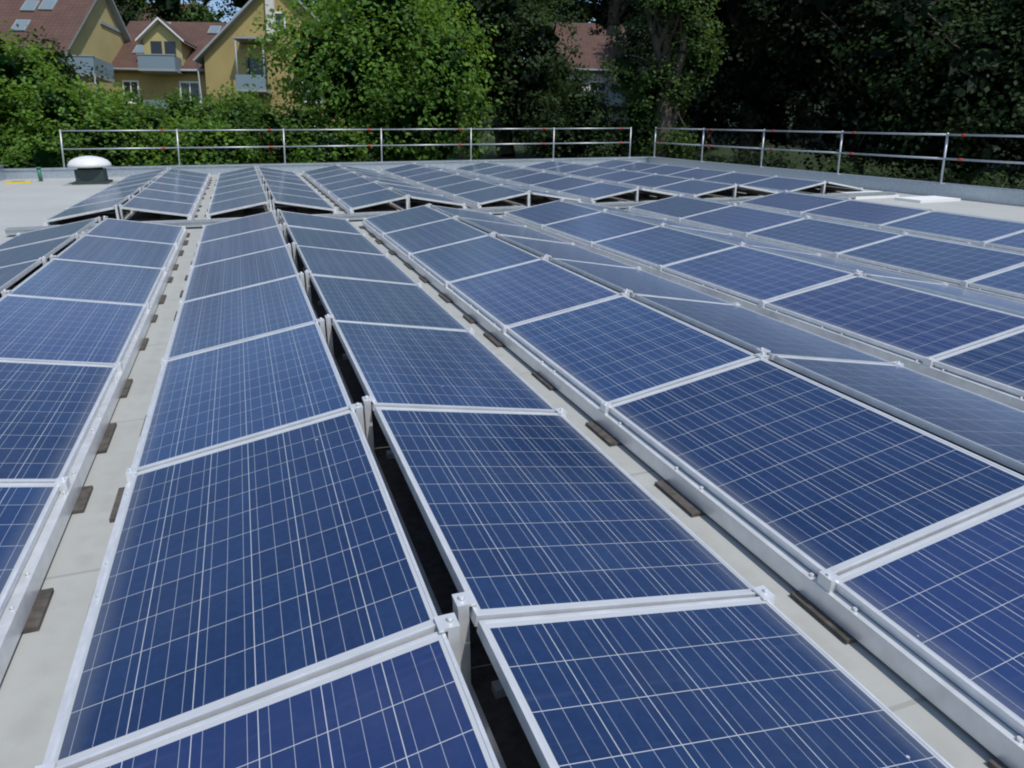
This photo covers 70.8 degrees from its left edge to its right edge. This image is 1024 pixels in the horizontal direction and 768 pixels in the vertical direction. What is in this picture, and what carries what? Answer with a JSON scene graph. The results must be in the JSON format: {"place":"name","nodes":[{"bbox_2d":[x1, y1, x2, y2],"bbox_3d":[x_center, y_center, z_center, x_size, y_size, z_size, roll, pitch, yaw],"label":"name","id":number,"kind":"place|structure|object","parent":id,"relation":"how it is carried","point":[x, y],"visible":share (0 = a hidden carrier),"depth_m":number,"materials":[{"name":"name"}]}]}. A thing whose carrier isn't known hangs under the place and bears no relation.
{"place":"outdoors","nodes":[
{"label":"outdoors","id":0,"kind":"place"},
{"bbox_2d":[5,167,960,202],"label":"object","id":1,"kind":"object","parent":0,"point":[923,199],"visible":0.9,"depth_m":15.25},
{"bbox_2d":[271,85,1023,189],"bbox_3d":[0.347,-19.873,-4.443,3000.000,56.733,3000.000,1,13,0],"label":"terrain ground","id":2,"kind":"structure","parent":0,"point":[715,154],"depth_m":51.86,"materials":[{"name":"green plant"}]},
{"bbox_2d":[0,20,101,168],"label":"tree","id":3,"kind":"object","parent":2,"relation":"on","point":[11,70],"depth_m":28.47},
{"bbox_2d":[2,24,114,164],"bbox_3d":[-24.679,-13.763,36.809,7.178,8.789,6.880,1,13,0],"label":"tree","id":4,"kind":"object","parent":2,"relation":"on","point":[69,70],"depth_m":36.76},
{"bbox_2d":[0,0,131,161],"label":"house","id":5,"kind":"structure","parent":2,"relation":"on","point":[85,33],"depth_m":46.05,"materials":[{"name":"paint"}]},
{"bbox_2d":[0,71,162,167],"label":"bush","id":6,"kind":"object","parent":2,"relation":"on","point":[44,157],"depth_m":27.61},
{"bbox_2d":[54,95,190,166],"bbox_3d":[-15.810,-8.638,30.284,6.344,6.312,6.362,1,13,0],"label":"bush","id":7,"kind":"object","parent":2,"relation":"on","point":[155,120],"depth_m":28.89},
{"bbox_2d":[113,0,167,26],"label":"tree","id":8,"kind":"object","parent":2,"relation":"on","point":[127,17],"depth_m":68.94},
{"bbox_2d":[139,82,209,161],"bbox_3d":[-17.332,-12.359,37.443,6.793,6.085,6.405,1,13,0],"label":"bush","id":9,"kind":"object","parent":2,"relation":"on","point":[185,105],"depth_m":36.42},
{"bbox_2d":[121,0,235,22],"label":"tree","id":10,"kind":"object","parent":2,"relation":"on","point":[166,6],"depth_m":71.15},
{"bbox_2d":[112,100,275,166],"bbox_3d":[-12.714,-8.010,28.881,6.637,6.336,5.999,1,13,0],"label":"bush","id":11,"kind":"object","parent":2,"relation":"on","point":[207,139],"depth_m":28.41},
{"bbox_2d":[167,81,278,161],"bbox_3d":[-15.009,-12.832,38.143,6.065,6.178,6.550,1,13,0],"label":"bush","id":12,"kind":"object","parent":2,"relation":"on","point":[208,98],"depth_m":37.10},
{"bbox_2d":[100,0,369,152],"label":"yellow house","id":13,"kind":"structure","parent":2,"relation":"on","point":[156,55],"depth_m":48.90,"materials":[{"name":"paint"}]},
{"bbox_2d":[165,83,312,164],"bbox_3d":[-11.610,-9.144,30.510,6.036,6.821,6.722,1,13,0],"label":"bush","id":14,"kind":"object","parent":2,"relation":"on","point":[245,120],"depth_m":29.52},
{"bbox_2d":[252,94,354,163],"bbox_3d":[-9.888,-9.856,32.906,5.702,6.068,5.604,1,13,0],"label":"bush","id":15,"kind":"object","parent":2,"relation":"on","point":[303,117],"depth_m":31.43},
{"bbox_2d":[279,117,380,162],"bbox_3d":[-7.771,-8.948,31.978,5.267,5.323,4.971,1,13,0],"label":"bush","id":16,"kind":"object","parent":2,"relation":"on","point":[349,154],"depth_m":30.99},
{"bbox_2d":[237,0,525,161],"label":"tree","id":17,"kind":"object","parent":2,"relation":"on","point":[329,66],"depth_m":32.21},
{"bbox_2d":[406,0,562,159],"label":"tree","id":18,"kind":"object","parent":2,"relation":"on","point":[488,95],"depth_m":44.81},
{"bbox_2d":[419,0,589,158],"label":"tree","id":19,"kind":"object","parent":2,"relation":"on","point":[534,79],"depth_m":39.09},
{"bbox_2d":[512,53,609,152],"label":"tree","id":20,"kind":"object","parent":2,"relation":"on","point":[581,73],"depth_m":45.49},
{"bbox_2d":[537,0,595,34],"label":"tree","id":21,"kind":"object","parent":2,"relation":"on","point":[574,7],"depth_m":89.95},
{"bbox_2d":[513,78,644,158],"bbox_3d":[4.013,-13.155,39.101,7.989,6.545,7.098,1,13,0],"label":"bush","id":22,"kind":"object","parent":2,"relation":"on","point":[568,113],"depth_m":37.63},
{"bbox_2d":[543,35,642,143],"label":"house","id":23,"kind":"structure","parent":2,"relation":"on","point":[594,48],"depth_m":54.86,"materials":[{"name":"tile"}]},
{"bbox_2d":[576,0,644,35],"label":"tree","id":24,"kind":"object","parent":2,"relation":"on","point":[598,8],"depth_m":71.26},
{"bbox_2d":[600,0,664,146],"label":"tree","id":25,"kind":"object","parent":2,"relation":"on","point":[629,41],"depth_m":50.91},
{"bbox_2d":[584,0,732,159],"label":"tree","id":26,"kind":"object","parent":2,"relation":"on","point":[641,97],"depth_m":36.04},
{"bbox_2d":[620,2,742,157],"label":"tree","id":27,"kind":"object","parent":2,"relation":"on","point":[647,49],"depth_m":49.32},
{"bbox_2d":[709,135,801,168],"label":"bush","id":28,"kind":"object","parent":2,"relation":"on","point":[781,161],"visible":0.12,"depth_m":32.86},
{"bbox_2d":[671,0,869,161],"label":"tree","id":29,"kind":"object","parent":2,"relation":"on","point":[760,81],"depth_m":40.67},
{"bbox_2d":[804,149,882,176],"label":"bush","id":30,"kind":"object","parent":2,"relation":"on","point":[844,166],"visible":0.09,"depth_m":30.02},
{"bbox_2d":[731,0,1023,176],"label":"tree","id":31,"kind":"object","parent":2,"relation":"on","point":[806,17],"depth_m":35.61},
{"bbox_2d":[812,0,1023,188],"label":"tree","id":32,"kind":"object","parent":2,"relation":"on","point":[965,85],"depth_m":31.62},
{"bbox_2d":[904,161,972,184],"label":"bush","id":33,"kind":"object","parent":2,"relation":"on","point":[937,177],"visible":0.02,"depth_m":28.46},
{"bbox_2d":[959,0,1023,188],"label":"tree","id":34,"kind":"object","parent":2,"relation":"on","point":[1017,153],"depth_m":32.65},
{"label":"building walls","id":35,"kind":"object","parent":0,"visible":0},
{"bbox_2d":[0,169,1023,767],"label":"roof slab","id":36,"kind":"structure","parent":35,"relation":"on","point":[34,681],"depth_m":2.95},
{"bbox_2d":[62,156,117,185],"bbox_3d":[-11.130,-5.661,19.012,1.240,0.695,1.240,-7,21,-19],"label":"roof ventilator","id":37,"kind":"object","parent":36,"relation":"on","point":[90,170],"visible":0.98,"depth_m":18.73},
{"bbox_2d":[4,191,895,234],"bbox_3d":[0.491,-3.169,13.081,16.600,0.110,0.300,-7,21,-19],"label":"cable tray","id":38,"kind":"object","parent":36,"relation":"on","point":[194,223],"visible":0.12,"depth_m":12.22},
{"bbox_2d":[0,175,1008,767],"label":"rubber mats","id":39,"kind":"object","parent":36,"relation":"on","point":[512,743],"visible":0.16,"depth_m":3.07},
{"bbox_2d":[0,156,1023,205],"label":"roof parapet","id":40,"kind":"structure","parent":36,"relation":"on","point":[1007,196],"depth_m":20.82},
{"bbox_2d":[0,159,1023,767],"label":"mounting rails","id":41,"kind":"object","parent":36,"relation":"on","point":[992,733],"visible":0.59,"depth_m":3.31,"materials":[{"name":"metal"}]},
{"bbox_2d":[0,259,41,292],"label":"solar panel","id":42,"kind":"object","parent":41,"relation":"on","point":[10,275],"visible":1,"depth_m":6.61,"materials":[{"name":"glass"}]},
{"bbox_2d":[0,483,59,616],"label":"solar panel","id":43,"kind":"object","parent":41,"relation":"on","point":[25,509],"visible":1,"depth_m":2.77,"materials":[{"name":"glass"}]},
{"bbox_2d":[0,235,74,266],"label":"solar panel","id":44,"kind":"object","parent":41,"relation":"on","point":[24,253],"visible":1,"depth_m":7.83,"materials":[{"name":"glass"}]},
{"bbox_2d":[0,218,97,249],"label":"solar panel","id":45,"kind":"object","parent":41,"relation":"on","point":[46,234],"visible":0.94,"depth_m":9.16,"materials":[{"name":"glass"}]},
{"bbox_2d":[0,360,116,482],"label":"solar panel","id":46,"kind":"object","parent":41,"relation":"on","point":[48,411],"visible":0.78,"depth_m":3.73,"materials":[{"name":"glass"}]},
{"bbox_2d":[0,294,145,365],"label":"solar panel","id":47,"kind":"object","parent":41,"relation":"on","point":[45,329],"visible":0.92,"depth_m":5.09,"materials":[{"name":"glass"}]},
{"bbox_2d":[7,259,162,304],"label":"solar panel","id":48,"kind":"object","parent":41,"relation":"on","point":[84,280],"visible":0.85,"depth_m":6.48,"materials":[{"name":"glass"}]},
{"bbox_2d":[45,197,127,221],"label":"solar panel","id":49,"kind":"object","parent":41,"relation":"on","point":[86,209],"visible":1,"depth_m":11.71,"materials":[{"name":"glass"}]},
{"bbox_2d":[53,235,174,267],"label":"solar panel","id":50,"kind":"object","parent":41,"relation":"on","point":[99,249],"visible":0.8,"depth_m":7.98,"materials":[{"name":"glass"}]},
{"bbox_2d":[84,218,182,243],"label":"solar panel","id":51,"kind":"object","parent":41,"relation":"on","point":[135,230],"visible":0.82,"depth_m":9.47,"materials":[{"name":"glass"}]},
{"bbox_2d":[121,197,193,216],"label":"solar panel","id":52,"kind":"object","parent":41,"relation":"on","point":[158,206],"visible":1,"depth_m":12.12,"materials":[{"name":"glass"}]},
{"bbox_2d":[134,189,197,203],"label":"solar panel","id":53,"kind":"object","parent":41,"relation":"on","point":[167,196],"visible":0.85,"depth_m":13.74,"materials":[{"name":"glass"}]},
{"bbox_2d":[208,192,268,215],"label":"solar panel","id":54,"kind":"object","parent":41,"relation":"on","point":[238,203],"visible":1,"depth_m":12.49,"materials":[{"name":"glass"}]},
{"bbox_2d":[200,211,277,242],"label":"solar panel","id":55,"kind":"object","parent":41,"relation":"on","point":[223,229],"visible":0.82,"depth_m":9.86,"materials":[{"name":"glass"}]},
{"bbox_2d":[193,226,285,265],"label":"solar panel","id":56,"kind":"object","parent":41,"relation":"on","point":[224,248],"visible":0.77,"depth_m":8.38,"materials":[{"name":"glass"}]},
{"bbox_2d":[183,246,297,301],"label":"solar panel","id":57,"kind":"object","parent":41,"relation":"on","point":[231,274],"visible":0.82,"depth_m":6.88,"materials":[{"name":"glass"}]},
{"bbox_2d":[166,275,315,359],"bbox_3d":[-2.067,-0.547,5.530,0.990,0.036,1.650,-17,24,-15],"label":"solar panel","id":58,"kind":"object","parent":41,"relation":"on","point":[228,317],"visible":0.77,"depth_m":5.38,"materials":[{"name":"glass"}]},
{"bbox_2d":[134,322,350,471],"bbox_3d":[-1.498,-0.004,4.052,0.990,0.035,1.650,-17,24,-15],"label":"solar panel","id":59,"kind":"object","parent":41,"relation":"on","point":[221,396],"visible":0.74,"depth_m":3.84,"materials":[{"name":"glass"}]},
{"bbox_2d":[49,410,437,767],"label":"solar panel","id":60,"kind":"object","parent":41,"relation":"on","point":[236,575],"visible":0.85,"depth_m":2.26,"materials":[{"name":"glass"}]},
{"bbox_2d":[79,631,499,767],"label":"solar panel","id":61,"kind":"object","parent":41,"relation":"on","point":[409,704],"visible":1,"depth_m":1.72,"materials":[{"name":"glass"}]},
{"bbox_2d":[271,192,334,210],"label":"solar panel","id":62,"kind":"object","parent":41,"relation":"on","point":[294,200],"visible":1,"depth_m":12.83,"materials":[{"name":"glass"}]},
{"bbox_2d":[280,211,361,233],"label":"solar panel","id":63,"kind":"object","parent":41,"relation":"on","point":[315,222],"visible":0.83,"depth_m":10.20,"materials":[{"name":"glass"}]},
{"bbox_2d":[287,226,383,254],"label":"solar panel","id":64,"kind":"object","parent":41,"relation":"on","point":[326,239],"visible":0.8,"depth_m":8.73,"materials":[{"name":"glass"}]},
{"bbox_2d":[296,245,416,284],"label":"solar panel","id":65,"kind":"object","parent":41,"relation":"on","point":[343,264],"visible":0.86,"depth_m":7.22,"materials":[{"name":"glass"}]},
{"bbox_2d":[330,182,387,198],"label":"solar panel","id":66,"kind":"object","parent":41,"relation":"on","point":[356,190],"visible":0.91,"depth_m":14.89,"materials":[{"name":"glass"}]},
{"bbox_2d":[339,189,405,209],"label":"solar panel","id":67,"kind":"object","parent":41,"relation":"on","point":[371,199],"visible":1,"depth_m":13.28,"materials":[{"name":"glass"}]},
{"bbox_2d":[310,275,466,330],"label":"solar panel","id":68,"kind":"object","parent":41,"relation":"on","point":[366,301],"visible":0.79,"depth_m":5.74,"materials":[{"name":"glass"}]},
{"bbox_2d":[365,205,450,233],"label":"solar panel","id":69,"kind":"object","parent":41,"relation":"on","point":[404,219],"visible":0.92,"depth_m":10.61,"materials":[{"name":"glass"}]},
{"bbox_2d":[384,218,488,253],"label":"solar panel","id":70,"kind":"object","parent":41,"relation":"on","point":[428,236],"visible":0.91,"depth_m":9.12,"materials":[{"name":"glass"}]},
{"bbox_2d":[333,320,556,412],"bbox_3d":[-0.491,-0.130,4.397,0.990,0.036,1.650,3,18,-22],"label":"solar panel","id":71,"kind":"object","parent":41,"relation":"on","point":[398,366],"visible":0.82,"depth_m":4.20,"materials":[{"name":"glass"}]},
{"bbox_2d":[435,179,497,195],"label":"solar panel","id":72,"kind":"object","parent":41,"relation":"on","point":[464,187],"visible":0.89,"depth_m":15.62,"materials":[{"name":"glass"}]},
{"bbox_2d":[410,235,540,281],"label":"solar panel","id":73,"kind":"object","parent":41,"relation":"on","point":[468,258],"visible":0.89,"depth_m":7.64,"materials":[{"name":"glass"}]},
{"bbox_2d":[431,205,521,225],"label":"solar panel","id":74,"kind":"object","parent":41,"relation":"on","point":[452,212],"visible":0.86,"depth_m":11.00,"materials":[{"name":"glass"}]},
{"bbox_2d":[455,185,527,204],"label":"solar panel","id":75,"kind":"object","parent":41,"relation":"on","point":[490,194],"visible":1,"depth_m":14.05,"materials":[{"name":"glass"}]},
{"bbox_2d":[460,217,569,243],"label":"solar panel","id":76,"kind":"object","parent":41,"relation":"on","point":[508,229],"visible":0.85,"depth_m":9.45,"materials":[{"name":"glass"}]},
{"bbox_2d":[449,259,620,326],"bbox_3d":[0.129,-0.820,6.273,0.990,0.037,1.650,-17,24,-15],"label":"solar panel","id":77,"kind":"object","parent":41,"relation":"on","point":[523,292],"visible":0.86,"depth_m":6.13,"materials":[{"name":"glass"}]},
{"bbox_2d":[506,200,601,226],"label":"solar panel","id":78,"kind":"object","parent":41,"relation":"on","point":[549,213],"visible":0.92,"depth_m":11.35,"materials":[{"name":"glass"}]},
{"bbox_2d":[531,177,597,191],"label":"solar panel","id":79,"kind":"object","parent":41,"relation":"on","point":[562,184],"visible":0.92,"depth_m":16.35,"materials":[{"name":"glass"}]},
{"bbox_2d":[374,407,758,626],"bbox_3d":[0.078,0.416,2.920,0.990,0.036,1.650,3,18,-22],"label":"solar panel","id":80,"kind":"object","parent":41,"relation":"on","point":[525,514],"visible":0.85,"depth_m":2.63,"materials":[{"name":"glass"}]},
{"bbox_2d":[498,234,634,267],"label":"solar panel","id":81,"kind":"object","parent":41,"relation":"on","point":[557,250],"visible":0.86,"depth_m":7.99,"materials":[{"name":"glass"}]},
{"bbox_2d":[560,182,636,200],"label":"solar panel","id":82,"kind":"object","parent":41,"relation":"on","point":[598,190],"visible":1,"depth_m":14.81,"materials":[{"name":"glass"}]},
{"bbox_2d":[543,211,659,243],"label":"solar panel","id":83,"kind":"object","parent":41,"relation":"on","point":[597,227],"visible":0.89,"depth_m":9.88,"materials":[{"name":"glass"}]},
{"bbox_2d":[507,295,758,404],"bbox_3d":[0.698,-0.278,4.794,0.990,0.036,1.650,-17,24,-15],"label":"solar panel","id":84,"kind":"object","parent":41,"relation":"on","point":[617,349],"visible":0.83,"depth_m":4.61,"materials":[{"name":"glass"}]},
{"bbox_2d":[552,258,733,304],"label":"solar panel","id":85,"kind":"object","parent":41,"relation":"on","point":[634,280],"visible":0.85,"depth_m":6.48,"materials":[{"name":"glass"}]},
{"bbox_2d":[620,174,690,188],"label":"solar panel","id":86,"kind":"object","parent":41,"relation":"on","point":[652,181],"visible":0.98,"depth_m":17.09,"materials":[{"name":"glass"}]},
{"bbox_2d":[593,226,738,267],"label":"solar panel","id":87,"kind":"object","parent":41,"relation":"on","point":[655,247],"visible":0.91,"depth_m":8.39,"materials":[{"name":"glass"}]},
{"bbox_2d":[631,196,732,219],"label":"solar panel","id":88,"kind":"object","parent":41,"relation":"on","point":[675,207],"visible":0.92,"depth_m":12.10,"materials":[{"name":"glass"}]},
{"bbox_2d":[654,179,735,196],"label":"solar panel","id":89,"kind":"object","parent":41,"relation":"on","point":[692,186],"visible":1,"depth_m":15.56,"materials":[{"name":"glass"}]},
{"bbox_2d":[477,597,953,767],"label":"solar panel","id":90,"kind":"object","parent":41,"relation":"on","point":[753,682],"visible":1,"depth_m":1.84,"materials":[{"name":"glass"}]},
{"bbox_2d":[702,172,773,184],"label":"solar panel","id":91,"kind":"object","parent":41,"relation":"on","point":[737,178],"visible":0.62,"depth_m":17.86,"materials":[{"name":"glass"}]},
{"bbox_2d":[668,225,814,254],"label":"solar panel","id":92,"kind":"object","parent":41,"relation":"on","point":[737,240],"visible":0.74,"depth_m":8.75,"materials":[{"name":"glass"}]},
{"bbox_2d":[681,205,804,234],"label":"solar panel","id":93,"kind":"object","parent":41,"relation":"on","point":[740,220],"visible":0.92,"depth_m":10.61,"materials":[{"name":"glass"}]},
{"bbox_2d":[663,245,855,303],"bbox_3d":[2.322,-1.094,7.013,0.990,0.036,1.650,-17,24,-15],"label":"solar panel","id":94,"kind":"object","parent":41,"relation":"on","point":[751,274],"visible":0.94,"depth_m":6.88,"materials":[{"name":"glass"}]},
{"bbox_2d":[634,294,892,363],"bbox_3d":[1.704,-0.402,5.138,0.990,0.036,1.650,3,18,-22],"label":"solar panel","id":95,"kind":"object","parent":41,"relation":"on","point":[748,329],"visible":0.85,"depth_m":4.97,"materials":[{"name":"glass"}]},
{"bbox_2d":[743,177,824,191],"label":"solar panel","id":96,"kind":"object","parent":41,"relation":"on","point":[780,184],"visible":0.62,"depth_m":16.31,"materials":[{"name":"glass"}]},
{"bbox_2d":[742,191,845,213],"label":"solar panel","id":97,"kind":"object","parent":41,"relation":"on","point":[790,202],"visible":0.92,"depth_m":12.85,"materials":[{"name":"glass"}]},
{"bbox_2d":[609,358,1023,575],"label":"solar panel","id":98,"kind":"object","parent":41,"relation":"on","point":[814,477],"visible":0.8,"depth_m":3.07,"materials":[{"name":"glass"}]},
{"bbox_2d":[748,218,902,255],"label":"solar panel","id":99,"kind":"object","parent":41,"relation":"on","point":[824,237],"visible":0.89,"depth_m":9.14,"materials":[{"name":"glass"}]},
{"bbox_2d":[748,245,939,283],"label":"solar panel","id":100,"kind":"object","parent":41,"relation":"on","point":[834,263],"visible":0.73,"depth_m":7.24,"materials":[{"name":"glass"}]},
{"bbox_2d":[802,200,929,226],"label":"solar panel","id":101,"kind":"object","parent":41,"relation":"on","point":[863,213],"visible":0.98,"depth_m":11.36,"materials":[{"name":"glass"}]},
{"bbox_2d":[765,275,1023,361],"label":"solar panel","id":102,"kind":"object","parent":41,"relation":"on","point":[918,325],"visible":0.94,"depth_m":5.39,"materials":[{"name":"glass"}]},
{"bbox_2d":[773,355,1023,473],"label":"solar panel","id":103,"kind":"object","parent":41,"relation":"on","point":[985,426],"visible":1,"depth_m":3.69,"materials":[{"name":"glass"}]},
{"bbox_2d":[836,496,1023,736],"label":"solar panel","id":104,"kind":"object","parent":41,"relation":"on","point":[948,603],"visible":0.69,"depth_m":2.28,"materials":[{"name":"glass"}]},
{"bbox_2d":[839,234,1023,283],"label":"solar panel","id":105,"kind":"object","parent":41,"relation":"on","point":[953,262],"visible":0.98,"depth_m":7.65,"materials":[{"name":"glass"}]},
{"bbox_2d":[866,274,1023,316],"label":"solar panel","id":106,"kind":"object","parent":41,"relation":"on","point":[990,301],"visible":0.85,"depth_m":5.95,"materials":[{"name":"glass"}]},
{"bbox_2d":[881,211,1023,244],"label":"solar panel","id":107,"kind":"object","parent":41,"relation":"on","point":[964,228],"visible":0.98,"depth_m":9.90,"materials":[{"name":"glass"}]},
{"bbox_2d":[934,329,1023,397],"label":"solar panel","id":108,"kind":"object","parent":41,"relation":"on","point":[998,363],"visible":1,"depth_m":4.53,"materials":[{"name":"glass"}]},
{"bbox_2d":[968,264,1023,298],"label":"solar panel","id":109,"kind":"object","parent":41,"relation":"on","point":[1009,282],"visible":1,"depth_m":6.76,"materials":[{"name":"glass"}]},
{"bbox_2d":[986,231,1023,251],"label":"solar panel","id":110,"kind":"object","parent":41,"relation":"on","point":[1015,241],"visible":1,"depth_m":8.98,"materials":[{"name":"glass"}]},
{"bbox_2d":[59,127,1023,182],"bbox_3d":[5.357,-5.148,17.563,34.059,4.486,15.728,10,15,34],"label":"guard rail","id":111,"kind":"object","parent":36,"relation":"on","point":[947,135],"visible":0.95,"depth_m":21.74,"materials":[{"name":"silver"}]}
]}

